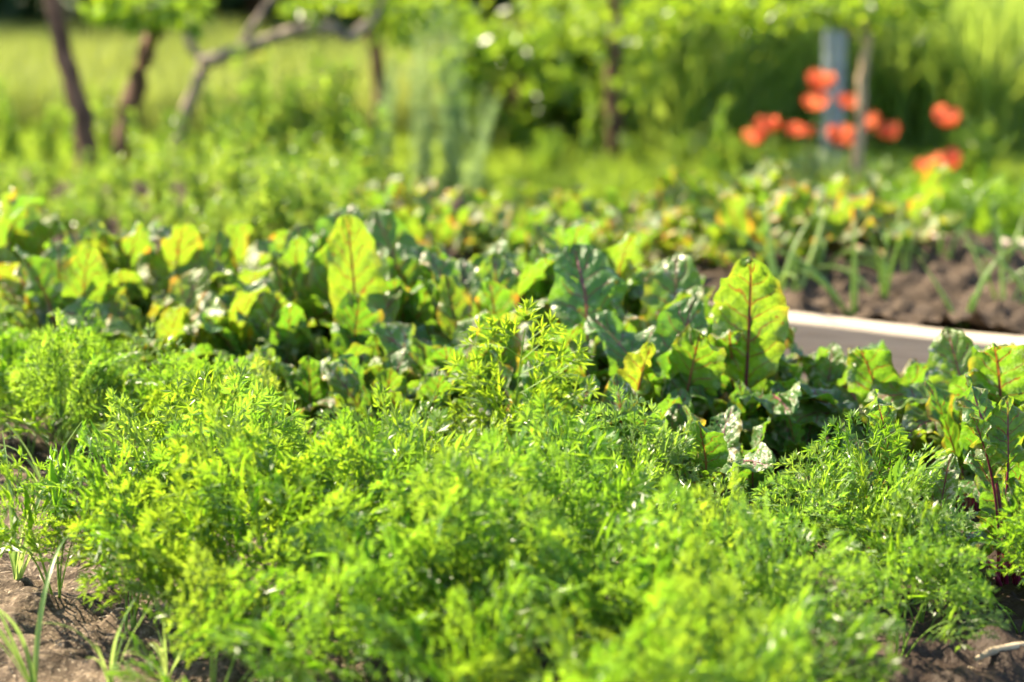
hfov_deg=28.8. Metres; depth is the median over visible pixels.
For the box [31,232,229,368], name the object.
beet plant
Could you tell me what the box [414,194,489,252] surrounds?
young beet
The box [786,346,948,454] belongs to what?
beet plant
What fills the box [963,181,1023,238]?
carrot plant
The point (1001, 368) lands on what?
beet plant
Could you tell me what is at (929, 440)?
beet plant
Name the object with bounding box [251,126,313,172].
weed
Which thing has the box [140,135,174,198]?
weed
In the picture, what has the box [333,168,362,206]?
weed
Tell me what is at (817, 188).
young beet
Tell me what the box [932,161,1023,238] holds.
carrot plant
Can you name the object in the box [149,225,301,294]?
beet plant
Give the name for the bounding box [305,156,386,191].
weed
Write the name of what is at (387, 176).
weed
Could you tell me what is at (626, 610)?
carrot plant
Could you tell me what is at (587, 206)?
young beet
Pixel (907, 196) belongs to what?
carrot plant
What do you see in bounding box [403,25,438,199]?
feathery herb
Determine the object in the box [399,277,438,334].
beet plant
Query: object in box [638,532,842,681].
carrot plant
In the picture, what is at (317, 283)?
beet plant
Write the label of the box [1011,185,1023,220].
carrot plant
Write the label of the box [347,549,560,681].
carrot plant
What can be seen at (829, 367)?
beet plant
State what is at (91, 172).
weed
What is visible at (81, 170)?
weed
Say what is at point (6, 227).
beet plant
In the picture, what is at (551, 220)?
young beet
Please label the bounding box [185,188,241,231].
weed
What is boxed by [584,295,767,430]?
beet plant
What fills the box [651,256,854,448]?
beet plant
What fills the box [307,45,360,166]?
weed
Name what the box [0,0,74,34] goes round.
hedge bush
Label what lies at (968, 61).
tall grass
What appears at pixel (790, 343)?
beet plant
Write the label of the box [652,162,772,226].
young beet
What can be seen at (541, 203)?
young beet
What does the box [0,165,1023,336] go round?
soil
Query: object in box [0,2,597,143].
field grass
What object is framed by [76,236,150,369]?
beet plant
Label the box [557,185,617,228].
young beet
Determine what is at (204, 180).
weed
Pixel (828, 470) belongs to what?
carrot plant
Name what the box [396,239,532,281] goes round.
beet plant
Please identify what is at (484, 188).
weed
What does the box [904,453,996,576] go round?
beet plant
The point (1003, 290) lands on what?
onion plant
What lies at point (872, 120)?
poppy
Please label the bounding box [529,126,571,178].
weed
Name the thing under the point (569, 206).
young beet
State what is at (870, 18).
young tree
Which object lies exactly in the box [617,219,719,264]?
young beet
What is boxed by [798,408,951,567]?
carrot plant
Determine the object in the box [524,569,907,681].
carrot plant
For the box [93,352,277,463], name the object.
carrot plant
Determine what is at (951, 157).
poppy
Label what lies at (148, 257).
beet plant
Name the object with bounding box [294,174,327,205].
weed
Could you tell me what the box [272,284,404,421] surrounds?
beet plant
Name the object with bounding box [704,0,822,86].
shrub
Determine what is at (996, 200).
carrot plant
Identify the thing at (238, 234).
beet plant
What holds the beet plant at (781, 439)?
on the soil at (64, 654)
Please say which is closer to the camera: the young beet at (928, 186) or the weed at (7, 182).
the young beet at (928, 186)
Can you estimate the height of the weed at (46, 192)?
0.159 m
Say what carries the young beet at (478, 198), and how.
on the soil at (914, 298)
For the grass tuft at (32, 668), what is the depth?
2.62 m
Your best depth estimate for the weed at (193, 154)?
8.60 m
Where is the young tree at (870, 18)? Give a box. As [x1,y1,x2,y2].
[601,0,952,187]
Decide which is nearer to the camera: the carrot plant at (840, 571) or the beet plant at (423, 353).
the carrot plant at (840, 571)
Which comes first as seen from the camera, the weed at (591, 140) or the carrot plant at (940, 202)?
the carrot plant at (940, 202)
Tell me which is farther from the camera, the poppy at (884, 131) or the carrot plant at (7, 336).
the poppy at (884, 131)
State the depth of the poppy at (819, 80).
8.97 m
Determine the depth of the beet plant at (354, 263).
4.01 m
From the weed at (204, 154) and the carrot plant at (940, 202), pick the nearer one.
the carrot plant at (940, 202)
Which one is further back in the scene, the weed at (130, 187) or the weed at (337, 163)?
the weed at (337, 163)
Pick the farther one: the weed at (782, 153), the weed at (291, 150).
the weed at (782, 153)
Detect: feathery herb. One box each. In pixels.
[375,55,400,182]
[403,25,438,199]
[430,0,471,200]
[431,85,503,197]
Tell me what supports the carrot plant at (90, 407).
on the soil at (64, 654)
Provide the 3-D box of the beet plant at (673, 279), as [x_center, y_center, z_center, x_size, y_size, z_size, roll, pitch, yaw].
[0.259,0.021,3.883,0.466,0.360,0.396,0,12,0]
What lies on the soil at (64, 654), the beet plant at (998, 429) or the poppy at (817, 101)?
the beet plant at (998, 429)
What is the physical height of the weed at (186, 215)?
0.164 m
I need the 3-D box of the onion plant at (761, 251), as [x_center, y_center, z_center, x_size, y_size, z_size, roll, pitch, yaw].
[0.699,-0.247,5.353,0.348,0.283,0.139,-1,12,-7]
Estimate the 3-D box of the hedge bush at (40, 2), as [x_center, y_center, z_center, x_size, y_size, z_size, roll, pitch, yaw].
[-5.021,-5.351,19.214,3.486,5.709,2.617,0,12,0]
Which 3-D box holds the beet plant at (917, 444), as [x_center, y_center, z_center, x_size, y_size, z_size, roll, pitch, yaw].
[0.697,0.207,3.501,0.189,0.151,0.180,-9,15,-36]
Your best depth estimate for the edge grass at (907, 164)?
9.35 m
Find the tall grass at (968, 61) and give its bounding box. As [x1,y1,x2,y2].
[498,0,1023,164]
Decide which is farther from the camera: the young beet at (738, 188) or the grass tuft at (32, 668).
the young beet at (738, 188)
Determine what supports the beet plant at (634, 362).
on the soil at (64, 654)
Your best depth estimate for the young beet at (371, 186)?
6.39 m
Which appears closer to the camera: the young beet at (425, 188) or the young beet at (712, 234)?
the young beet at (712, 234)
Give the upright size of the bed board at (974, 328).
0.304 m
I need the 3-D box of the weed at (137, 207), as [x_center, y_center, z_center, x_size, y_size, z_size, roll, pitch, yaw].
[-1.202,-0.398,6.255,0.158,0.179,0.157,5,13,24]
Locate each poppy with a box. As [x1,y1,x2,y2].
[731,127,779,185]
[741,116,779,192]
[770,121,803,191]
[790,91,827,182]
[802,69,841,183]
[802,125,825,180]
[823,123,856,188]
[832,92,866,189]
[843,112,890,178]
[867,121,905,187]
[915,156,950,204]
[933,104,959,184]
[936,148,983,202]
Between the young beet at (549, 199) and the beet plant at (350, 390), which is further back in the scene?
the young beet at (549, 199)
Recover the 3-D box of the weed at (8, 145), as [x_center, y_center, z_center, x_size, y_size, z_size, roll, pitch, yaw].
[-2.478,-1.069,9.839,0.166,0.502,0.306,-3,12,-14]
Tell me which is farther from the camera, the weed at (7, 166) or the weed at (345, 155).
the weed at (345, 155)
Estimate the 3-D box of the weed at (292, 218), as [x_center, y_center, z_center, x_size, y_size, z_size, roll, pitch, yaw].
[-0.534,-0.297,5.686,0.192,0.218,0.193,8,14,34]
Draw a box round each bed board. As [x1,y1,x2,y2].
[708,304,1023,378]
[875,228,1023,335]
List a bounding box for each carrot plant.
[0,304,35,383]
[0,307,133,472]
[0,325,67,435]
[0,326,97,455]
[0,376,17,428]
[0,419,115,597]
[5,299,116,447]
[11,363,302,546]
[43,322,193,472]
[54,427,238,630]
[57,334,179,457]
[66,488,270,666]
[76,349,260,436]
[76,390,409,671]
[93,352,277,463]
[94,352,317,476]
[104,540,317,681]
[133,369,352,591]
[204,345,298,442]
[206,509,462,681]
[207,412,445,626]
[243,380,543,640]
[259,418,330,465]
[276,451,533,674]
[312,450,530,680]
[314,389,448,480]
[332,425,598,655]
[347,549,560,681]
[354,445,673,681]
[392,425,492,476]
[415,296,623,480]
[427,411,532,492]
[441,390,669,649]
[469,476,568,581]
[491,573,744,681]
[508,473,760,681]
[513,388,612,501]
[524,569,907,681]
[533,466,781,663]
[551,434,696,581]
[558,384,703,512]
[590,439,717,554]
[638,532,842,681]
[643,489,908,681]
[652,504,835,613]
[676,472,752,561]
[698,442,876,582]
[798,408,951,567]
[831,483,1010,656]
[837,487,979,623]
[845,162,949,233]
[848,179,911,201]
[875,179,974,234]
[891,161,975,233]
[925,466,1023,632]
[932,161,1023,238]
[946,169,1023,234]
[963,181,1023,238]
[968,175,1023,230]
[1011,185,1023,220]
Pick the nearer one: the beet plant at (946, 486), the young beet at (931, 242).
the beet plant at (946, 486)
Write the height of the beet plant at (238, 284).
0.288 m
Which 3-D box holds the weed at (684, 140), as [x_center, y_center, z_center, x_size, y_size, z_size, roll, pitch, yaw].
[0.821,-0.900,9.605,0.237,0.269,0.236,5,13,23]
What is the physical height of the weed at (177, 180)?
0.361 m
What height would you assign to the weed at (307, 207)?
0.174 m
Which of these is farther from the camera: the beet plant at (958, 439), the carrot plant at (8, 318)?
the carrot plant at (8, 318)
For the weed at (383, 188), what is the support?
on the ground at (68, 2)
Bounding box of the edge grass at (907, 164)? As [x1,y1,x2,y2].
[564,138,1023,206]
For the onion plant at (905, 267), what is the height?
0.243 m
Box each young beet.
[330,179,379,209]
[347,174,411,217]
[365,205,382,217]
[379,189,449,230]
[394,176,435,215]
[405,208,430,246]
[407,192,492,231]
[412,183,464,216]
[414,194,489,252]
[449,204,539,255]
[456,186,500,229]
[467,206,520,229]
[482,220,547,260]
[506,178,587,212]
[507,190,555,226]
[513,195,570,242]
[524,212,601,257]
[529,190,616,247]
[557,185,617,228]
[557,195,610,242]
[577,197,639,242]
[589,214,663,270]
[597,221,660,256]
[602,186,653,231]
[612,211,683,241]
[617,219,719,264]
[625,170,690,219]
[643,195,753,264]
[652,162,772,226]
[656,160,792,219]
[658,187,687,231]
[664,213,703,245]
[668,177,789,248]
[688,189,797,267]
[721,171,803,234]
[738,173,812,203]
[748,193,828,254]
[756,176,887,258]
[761,182,880,235]
[762,154,880,223]
[797,170,932,230]
[797,197,881,246]
[828,163,963,247]
[872,195,934,246]
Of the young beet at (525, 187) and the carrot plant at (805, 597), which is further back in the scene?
the young beet at (525, 187)
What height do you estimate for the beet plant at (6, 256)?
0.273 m
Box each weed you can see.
[0,76,28,166]
[0,156,25,183]
[0,163,34,202]
[0,164,30,206]
[0,181,49,214]
[7,144,27,167]
[19,170,56,212]
[22,153,60,191]
[26,90,69,172]
[39,186,86,238]
[45,191,79,212]
[56,66,99,161]
[57,189,110,237]
[63,171,93,213]
[67,171,107,186]
[73,147,91,183]
[76,152,124,224]
[76,167,101,189]
[88,78,118,172]
[89,151,119,185]
[94,148,147,184]
[101,188,150,228]
[103,167,133,199]
[105,152,138,213]
[110,195,159,232]
[123,108,150,184]
[126,161,137,182]
[133,107,177,183]
[138,150,162,177]
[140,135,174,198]
[143,149,167,217]
[148,144,177,181]
[152,190,195,223]
[157,178,194,229]
[162,108,222,173]
[165,142,217,222]
[170,156,225,203]
[175,169,251,186]
[176,146,224,185]
[176,207,222,248]
[178,120,226,173]
[182,155,226,184]
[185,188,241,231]
[198,116,230,164]
[199,73,263,171]
[202,131,250,224]
[204,147,265,200]
[212,90,282,173]
[222,184,286,248]
[223,195,259,223]
[229,43,301,163]
[243,163,294,219]
[249,150,297,200]
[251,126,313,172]
[252,124,314,181]
[257,149,313,238]
[260,144,309,230]
[273,76,308,162]
[280,59,343,168]
[283,201,345,235]
[285,155,383,192]
[293,148,348,179]
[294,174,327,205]
[299,169,386,193]
[300,151,339,231]
[303,184,330,222]
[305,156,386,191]
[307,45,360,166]
[308,144,375,178]
[320,186,375,224]
[322,161,365,205]
[326,153,386,174]
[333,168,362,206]
[337,97,393,191]
[341,196,386,222]
[365,176,413,199]
[368,154,411,198]
[393,168,417,192]
[433,181,475,200]
[452,172,498,197]
[490,178,540,205]
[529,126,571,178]
[544,170,581,193]
[577,79,611,165]
[616,128,649,171]
[658,128,703,170]
[696,96,732,184]
[711,126,777,180]
[757,133,809,180]
[950,116,1019,187]
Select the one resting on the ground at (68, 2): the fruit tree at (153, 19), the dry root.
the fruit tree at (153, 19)
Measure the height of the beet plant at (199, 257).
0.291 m
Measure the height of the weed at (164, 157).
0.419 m
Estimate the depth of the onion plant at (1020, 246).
5.61 m
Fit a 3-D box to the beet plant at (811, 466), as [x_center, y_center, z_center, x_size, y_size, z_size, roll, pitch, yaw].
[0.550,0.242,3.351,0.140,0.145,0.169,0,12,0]
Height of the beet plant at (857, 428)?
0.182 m
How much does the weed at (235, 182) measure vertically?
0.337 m
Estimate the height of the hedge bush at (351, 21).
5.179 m
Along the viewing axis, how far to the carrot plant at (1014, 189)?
6.71 m
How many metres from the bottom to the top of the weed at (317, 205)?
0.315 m
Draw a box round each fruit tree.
[44,0,98,179]
[77,0,218,174]
[169,0,433,179]
[320,0,491,155]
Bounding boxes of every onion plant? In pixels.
[704,201,828,291]
[746,184,859,275]
[755,220,857,317]
[763,205,820,292]
[814,210,920,298]
[844,211,916,275]
[867,198,929,256]
[882,170,1004,259]
[917,240,1022,331]
[944,185,1023,264]
[956,229,1023,281]
[962,244,1023,292]
[980,234,1023,251]
[983,214,1023,303]
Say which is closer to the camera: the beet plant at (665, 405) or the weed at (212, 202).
the beet plant at (665, 405)
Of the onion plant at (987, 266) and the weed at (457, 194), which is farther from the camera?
the weed at (457, 194)
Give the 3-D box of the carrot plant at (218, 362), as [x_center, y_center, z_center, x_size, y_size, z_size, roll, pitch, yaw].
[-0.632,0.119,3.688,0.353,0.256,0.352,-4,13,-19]
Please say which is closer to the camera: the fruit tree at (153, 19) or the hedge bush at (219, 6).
the fruit tree at (153, 19)
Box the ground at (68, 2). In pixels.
[20,0,1022,312]
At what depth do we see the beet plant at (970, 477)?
3.38 m
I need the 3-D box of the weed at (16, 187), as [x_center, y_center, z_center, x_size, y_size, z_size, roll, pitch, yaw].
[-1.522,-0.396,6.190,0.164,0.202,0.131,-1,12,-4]
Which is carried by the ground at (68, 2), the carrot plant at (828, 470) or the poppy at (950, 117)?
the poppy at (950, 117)
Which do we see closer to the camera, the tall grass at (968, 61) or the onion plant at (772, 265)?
the onion plant at (772, 265)
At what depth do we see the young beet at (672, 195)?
6.10 m
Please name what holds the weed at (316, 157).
on the ground at (68, 2)
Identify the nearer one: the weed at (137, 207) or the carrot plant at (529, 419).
the carrot plant at (529, 419)
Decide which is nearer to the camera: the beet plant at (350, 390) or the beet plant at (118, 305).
the beet plant at (350, 390)
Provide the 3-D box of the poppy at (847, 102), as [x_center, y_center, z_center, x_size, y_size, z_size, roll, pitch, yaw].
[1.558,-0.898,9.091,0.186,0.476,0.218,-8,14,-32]
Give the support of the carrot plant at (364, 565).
on the soil at (64, 654)
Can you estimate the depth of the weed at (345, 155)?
8.27 m
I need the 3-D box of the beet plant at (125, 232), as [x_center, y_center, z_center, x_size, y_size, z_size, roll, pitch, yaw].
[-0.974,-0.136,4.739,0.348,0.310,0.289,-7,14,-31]
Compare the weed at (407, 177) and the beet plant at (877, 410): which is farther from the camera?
the weed at (407, 177)
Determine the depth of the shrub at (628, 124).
10.67 m
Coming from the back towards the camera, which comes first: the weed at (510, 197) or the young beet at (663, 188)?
the weed at (510, 197)
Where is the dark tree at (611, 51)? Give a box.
[565,0,667,164]
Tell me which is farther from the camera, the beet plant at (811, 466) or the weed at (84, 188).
the weed at (84, 188)
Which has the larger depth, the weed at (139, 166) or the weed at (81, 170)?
the weed at (139, 166)
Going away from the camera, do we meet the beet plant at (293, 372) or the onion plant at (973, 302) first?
the beet plant at (293, 372)
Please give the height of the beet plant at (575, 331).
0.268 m
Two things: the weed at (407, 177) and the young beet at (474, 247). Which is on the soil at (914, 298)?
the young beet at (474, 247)
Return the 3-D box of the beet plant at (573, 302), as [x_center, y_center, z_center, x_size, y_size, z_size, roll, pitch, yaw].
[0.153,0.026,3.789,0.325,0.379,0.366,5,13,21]
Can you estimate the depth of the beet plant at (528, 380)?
3.50 m
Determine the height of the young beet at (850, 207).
0.244 m
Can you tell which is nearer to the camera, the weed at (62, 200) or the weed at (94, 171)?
the weed at (62, 200)
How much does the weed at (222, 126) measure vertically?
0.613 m
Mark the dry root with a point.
(990, 651)
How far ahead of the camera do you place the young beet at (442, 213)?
5.97 m
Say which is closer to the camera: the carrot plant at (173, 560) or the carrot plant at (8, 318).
the carrot plant at (173, 560)
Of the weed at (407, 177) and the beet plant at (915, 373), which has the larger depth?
the weed at (407, 177)
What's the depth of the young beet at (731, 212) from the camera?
5.49 m
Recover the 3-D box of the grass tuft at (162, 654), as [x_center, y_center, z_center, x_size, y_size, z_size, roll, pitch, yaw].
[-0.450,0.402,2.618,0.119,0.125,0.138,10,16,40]
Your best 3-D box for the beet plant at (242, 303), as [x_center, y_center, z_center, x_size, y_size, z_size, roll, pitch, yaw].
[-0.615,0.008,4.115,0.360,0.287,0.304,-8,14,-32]
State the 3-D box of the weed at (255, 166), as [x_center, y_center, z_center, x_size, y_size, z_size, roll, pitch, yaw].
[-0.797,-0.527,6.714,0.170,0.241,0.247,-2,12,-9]
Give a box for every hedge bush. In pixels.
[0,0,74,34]
[3,0,97,32]
[11,0,242,38]
[105,0,348,40]
[165,0,331,45]
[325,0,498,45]
[339,0,501,32]
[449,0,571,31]
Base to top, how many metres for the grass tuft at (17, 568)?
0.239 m
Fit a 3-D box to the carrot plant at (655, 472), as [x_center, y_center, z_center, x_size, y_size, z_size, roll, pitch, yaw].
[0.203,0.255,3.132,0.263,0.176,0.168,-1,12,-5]
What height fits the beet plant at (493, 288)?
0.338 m
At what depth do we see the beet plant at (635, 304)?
4.21 m
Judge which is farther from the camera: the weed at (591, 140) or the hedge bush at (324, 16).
the hedge bush at (324, 16)
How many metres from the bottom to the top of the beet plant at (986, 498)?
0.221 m
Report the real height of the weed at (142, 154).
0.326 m
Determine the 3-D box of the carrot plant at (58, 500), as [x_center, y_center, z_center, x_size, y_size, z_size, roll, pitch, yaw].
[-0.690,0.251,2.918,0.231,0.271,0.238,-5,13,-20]
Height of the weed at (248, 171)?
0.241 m
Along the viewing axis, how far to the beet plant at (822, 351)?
3.78 m
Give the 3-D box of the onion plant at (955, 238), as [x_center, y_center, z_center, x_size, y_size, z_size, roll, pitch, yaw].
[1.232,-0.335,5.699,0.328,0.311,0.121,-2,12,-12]
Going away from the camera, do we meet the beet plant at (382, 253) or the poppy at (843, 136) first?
the beet plant at (382, 253)
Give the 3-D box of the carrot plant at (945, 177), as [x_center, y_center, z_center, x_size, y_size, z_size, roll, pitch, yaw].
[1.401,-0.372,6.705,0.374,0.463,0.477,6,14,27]
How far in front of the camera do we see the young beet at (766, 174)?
6.19 m
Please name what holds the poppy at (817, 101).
on the ground at (68, 2)
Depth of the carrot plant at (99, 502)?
2.78 m
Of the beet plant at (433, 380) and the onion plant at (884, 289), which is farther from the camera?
the onion plant at (884, 289)
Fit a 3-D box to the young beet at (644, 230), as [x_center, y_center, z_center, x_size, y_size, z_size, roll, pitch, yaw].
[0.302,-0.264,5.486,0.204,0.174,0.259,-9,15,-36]
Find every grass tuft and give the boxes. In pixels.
[0,421,81,580]
[0,422,83,501]
[0,536,67,681]
[41,585,163,681]
[115,615,229,678]
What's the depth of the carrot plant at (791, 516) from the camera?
2.74 m
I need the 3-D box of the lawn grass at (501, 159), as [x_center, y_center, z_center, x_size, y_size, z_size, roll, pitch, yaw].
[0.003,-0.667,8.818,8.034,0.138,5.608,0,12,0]
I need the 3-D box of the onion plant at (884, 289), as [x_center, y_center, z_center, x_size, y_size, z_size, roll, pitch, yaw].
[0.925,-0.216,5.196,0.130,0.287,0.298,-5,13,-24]
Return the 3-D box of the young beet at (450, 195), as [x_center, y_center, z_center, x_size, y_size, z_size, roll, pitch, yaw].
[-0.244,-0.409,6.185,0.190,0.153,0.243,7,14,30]
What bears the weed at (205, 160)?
on the ground at (68, 2)
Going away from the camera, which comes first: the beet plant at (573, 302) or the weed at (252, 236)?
the beet plant at (573, 302)
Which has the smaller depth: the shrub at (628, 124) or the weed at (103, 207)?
the weed at (103, 207)
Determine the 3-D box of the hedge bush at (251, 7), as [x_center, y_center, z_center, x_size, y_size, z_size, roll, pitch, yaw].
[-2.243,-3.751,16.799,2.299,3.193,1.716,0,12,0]
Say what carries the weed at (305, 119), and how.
on the ground at (68, 2)
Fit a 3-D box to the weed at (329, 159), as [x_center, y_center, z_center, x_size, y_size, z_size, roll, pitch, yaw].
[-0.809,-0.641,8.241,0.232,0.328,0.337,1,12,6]
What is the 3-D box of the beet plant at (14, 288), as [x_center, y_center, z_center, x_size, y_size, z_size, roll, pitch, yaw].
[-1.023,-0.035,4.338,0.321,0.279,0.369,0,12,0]
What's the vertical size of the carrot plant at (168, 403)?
0.320 m
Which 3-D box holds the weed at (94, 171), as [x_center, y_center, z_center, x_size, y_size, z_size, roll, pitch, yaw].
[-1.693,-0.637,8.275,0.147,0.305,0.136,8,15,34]
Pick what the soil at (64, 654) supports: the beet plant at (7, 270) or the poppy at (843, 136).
the beet plant at (7, 270)
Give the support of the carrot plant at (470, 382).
on the soil at (64, 654)
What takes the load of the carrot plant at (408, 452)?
on the soil at (64, 654)
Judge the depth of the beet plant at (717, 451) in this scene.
3.26 m
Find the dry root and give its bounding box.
[973,641,1023,661]
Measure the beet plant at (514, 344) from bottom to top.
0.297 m
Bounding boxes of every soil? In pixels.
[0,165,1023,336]
[0,348,1023,681]
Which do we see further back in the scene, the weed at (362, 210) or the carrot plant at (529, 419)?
the weed at (362, 210)
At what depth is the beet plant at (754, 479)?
3.37 m
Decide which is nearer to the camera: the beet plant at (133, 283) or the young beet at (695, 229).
the beet plant at (133, 283)
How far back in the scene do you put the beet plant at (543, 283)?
4.14 m
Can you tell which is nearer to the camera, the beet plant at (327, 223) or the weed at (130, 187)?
the beet plant at (327, 223)
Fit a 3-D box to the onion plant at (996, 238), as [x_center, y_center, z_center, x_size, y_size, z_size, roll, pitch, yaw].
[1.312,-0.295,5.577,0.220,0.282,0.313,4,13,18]
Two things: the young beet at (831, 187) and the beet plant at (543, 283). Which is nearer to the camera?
the beet plant at (543, 283)
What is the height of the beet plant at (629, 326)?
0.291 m
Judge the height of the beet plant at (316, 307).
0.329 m
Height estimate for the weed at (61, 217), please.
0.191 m
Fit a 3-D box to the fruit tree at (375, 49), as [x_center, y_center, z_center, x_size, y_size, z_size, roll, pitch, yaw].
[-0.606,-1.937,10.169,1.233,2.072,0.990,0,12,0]
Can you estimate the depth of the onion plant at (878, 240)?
5.75 m
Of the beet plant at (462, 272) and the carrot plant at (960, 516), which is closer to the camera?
the carrot plant at (960, 516)
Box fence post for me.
[820,26,846,173]
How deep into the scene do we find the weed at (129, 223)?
6.02 m
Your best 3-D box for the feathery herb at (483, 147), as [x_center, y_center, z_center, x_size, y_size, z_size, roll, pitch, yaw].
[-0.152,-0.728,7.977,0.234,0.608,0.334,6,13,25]
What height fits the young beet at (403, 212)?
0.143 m
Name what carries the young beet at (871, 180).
on the soil at (914, 298)
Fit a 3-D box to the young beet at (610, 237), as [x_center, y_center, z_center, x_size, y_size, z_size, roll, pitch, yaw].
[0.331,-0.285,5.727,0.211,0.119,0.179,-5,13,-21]
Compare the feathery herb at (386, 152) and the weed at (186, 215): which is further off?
the feathery herb at (386, 152)
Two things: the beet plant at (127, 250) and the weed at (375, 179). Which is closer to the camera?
the beet plant at (127, 250)
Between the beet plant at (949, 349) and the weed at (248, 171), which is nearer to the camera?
the beet plant at (949, 349)
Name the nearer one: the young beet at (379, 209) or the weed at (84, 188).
the young beet at (379, 209)
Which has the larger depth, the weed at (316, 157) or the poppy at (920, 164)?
the poppy at (920, 164)
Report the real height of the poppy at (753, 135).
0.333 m
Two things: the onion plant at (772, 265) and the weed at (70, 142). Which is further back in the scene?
the weed at (70, 142)
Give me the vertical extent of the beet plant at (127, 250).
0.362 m
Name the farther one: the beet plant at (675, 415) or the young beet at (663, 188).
the young beet at (663, 188)
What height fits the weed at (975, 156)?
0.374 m
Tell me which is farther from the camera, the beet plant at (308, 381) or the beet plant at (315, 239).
the beet plant at (315, 239)
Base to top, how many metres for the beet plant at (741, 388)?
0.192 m
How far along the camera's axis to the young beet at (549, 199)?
5.80 m
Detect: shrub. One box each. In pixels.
[422,17,604,152]
[471,0,640,146]
[498,0,724,155]
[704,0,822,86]
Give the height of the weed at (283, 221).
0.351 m
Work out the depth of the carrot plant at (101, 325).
3.87 m
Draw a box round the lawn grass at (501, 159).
[0,124,1023,232]
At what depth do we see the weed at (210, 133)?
7.99 m
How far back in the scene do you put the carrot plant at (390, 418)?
3.39 m
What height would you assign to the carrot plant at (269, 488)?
0.377 m
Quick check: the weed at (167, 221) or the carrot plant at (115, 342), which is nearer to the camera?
the carrot plant at (115, 342)
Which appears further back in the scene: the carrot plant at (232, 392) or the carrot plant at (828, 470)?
the carrot plant at (232, 392)
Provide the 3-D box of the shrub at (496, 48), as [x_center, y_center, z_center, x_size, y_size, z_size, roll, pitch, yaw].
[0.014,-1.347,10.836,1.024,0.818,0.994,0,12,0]
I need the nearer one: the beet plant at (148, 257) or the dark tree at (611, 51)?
the beet plant at (148, 257)
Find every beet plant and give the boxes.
[0,186,27,351]
[0,241,145,375]
[0,246,24,352]
[0,262,25,342]
[0,264,118,365]
[5,192,44,247]
[8,211,59,320]
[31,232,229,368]
[43,223,120,255]
[47,266,227,384]
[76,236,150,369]
[78,219,158,266]
[79,217,154,359]
[92,290,194,387]
[120,283,316,385]
[131,229,174,286]
[147,221,221,303]
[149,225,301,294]
[154,220,259,292]
[154,248,271,377]
[179,303,330,373]
[194,243,333,329]
[197,275,328,381]
[198,235,333,330]
[220,266,269,295]
[237,203,362,272]
[245,343,318,416]
[255,213,383,358]
[258,342,381,436]
[269,243,333,338]
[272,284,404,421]
[281,228,325,258]
[310,346,455,455]
[311,246,436,343]
[320,323,424,429]
[327,210,488,301]
[368,309,506,446]
[374,365,470,445]
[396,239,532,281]
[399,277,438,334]
[407,306,534,443]
[414,251,548,340]
[418,249,559,415]
[437,274,472,341]
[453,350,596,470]
[483,324,609,416]
[486,243,626,427]
[499,360,660,485]
[504,220,637,295]
[515,341,712,475]
[519,225,642,319]
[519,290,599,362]
[527,252,763,391]
[568,323,662,429]
[569,374,687,481]
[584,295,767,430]
[596,259,705,328]
[596,285,719,370]
[604,313,637,383]
[631,387,694,502]
[643,404,775,498]
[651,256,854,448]
[690,380,784,449]
[711,417,810,506]
[717,347,830,453]
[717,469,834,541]
[741,382,852,477]
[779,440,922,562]
[780,327,887,436]
[781,342,866,452]
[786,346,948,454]
[805,448,847,526]
[810,389,959,540]
[818,417,912,476]
[833,363,928,433]
[859,342,1023,423]
[869,420,938,484]
[893,380,1005,511]
[902,327,1023,455]
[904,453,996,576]
[914,373,1023,586]
[916,403,942,475]
[950,450,1023,585]
[963,453,1023,552]
[964,404,1023,480]
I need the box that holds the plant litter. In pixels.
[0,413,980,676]
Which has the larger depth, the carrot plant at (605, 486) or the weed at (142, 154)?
the weed at (142, 154)
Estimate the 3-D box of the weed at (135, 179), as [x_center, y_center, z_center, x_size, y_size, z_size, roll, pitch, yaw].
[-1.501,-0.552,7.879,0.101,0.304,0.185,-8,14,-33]
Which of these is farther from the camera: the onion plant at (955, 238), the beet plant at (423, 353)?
the onion plant at (955, 238)
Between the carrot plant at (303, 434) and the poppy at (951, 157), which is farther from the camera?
the poppy at (951, 157)
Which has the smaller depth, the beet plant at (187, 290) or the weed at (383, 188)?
the beet plant at (187, 290)
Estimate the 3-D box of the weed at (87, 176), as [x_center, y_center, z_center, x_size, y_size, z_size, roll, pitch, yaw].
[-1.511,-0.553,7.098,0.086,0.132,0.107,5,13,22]
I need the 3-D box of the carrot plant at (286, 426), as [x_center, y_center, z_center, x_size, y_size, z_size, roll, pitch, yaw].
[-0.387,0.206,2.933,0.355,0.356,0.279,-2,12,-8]
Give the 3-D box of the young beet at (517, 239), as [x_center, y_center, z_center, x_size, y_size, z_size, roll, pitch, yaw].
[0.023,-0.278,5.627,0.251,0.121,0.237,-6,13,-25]
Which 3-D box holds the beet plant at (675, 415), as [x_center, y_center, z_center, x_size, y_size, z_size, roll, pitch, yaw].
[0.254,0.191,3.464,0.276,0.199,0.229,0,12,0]
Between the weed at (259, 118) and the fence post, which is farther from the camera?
the fence post
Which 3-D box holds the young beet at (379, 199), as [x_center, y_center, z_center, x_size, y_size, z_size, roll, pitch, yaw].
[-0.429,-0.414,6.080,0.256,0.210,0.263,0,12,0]
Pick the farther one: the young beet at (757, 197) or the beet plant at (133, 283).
the young beet at (757, 197)
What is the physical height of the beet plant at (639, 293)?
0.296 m
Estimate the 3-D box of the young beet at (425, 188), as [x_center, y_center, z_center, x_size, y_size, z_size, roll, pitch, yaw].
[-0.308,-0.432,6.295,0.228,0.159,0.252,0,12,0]

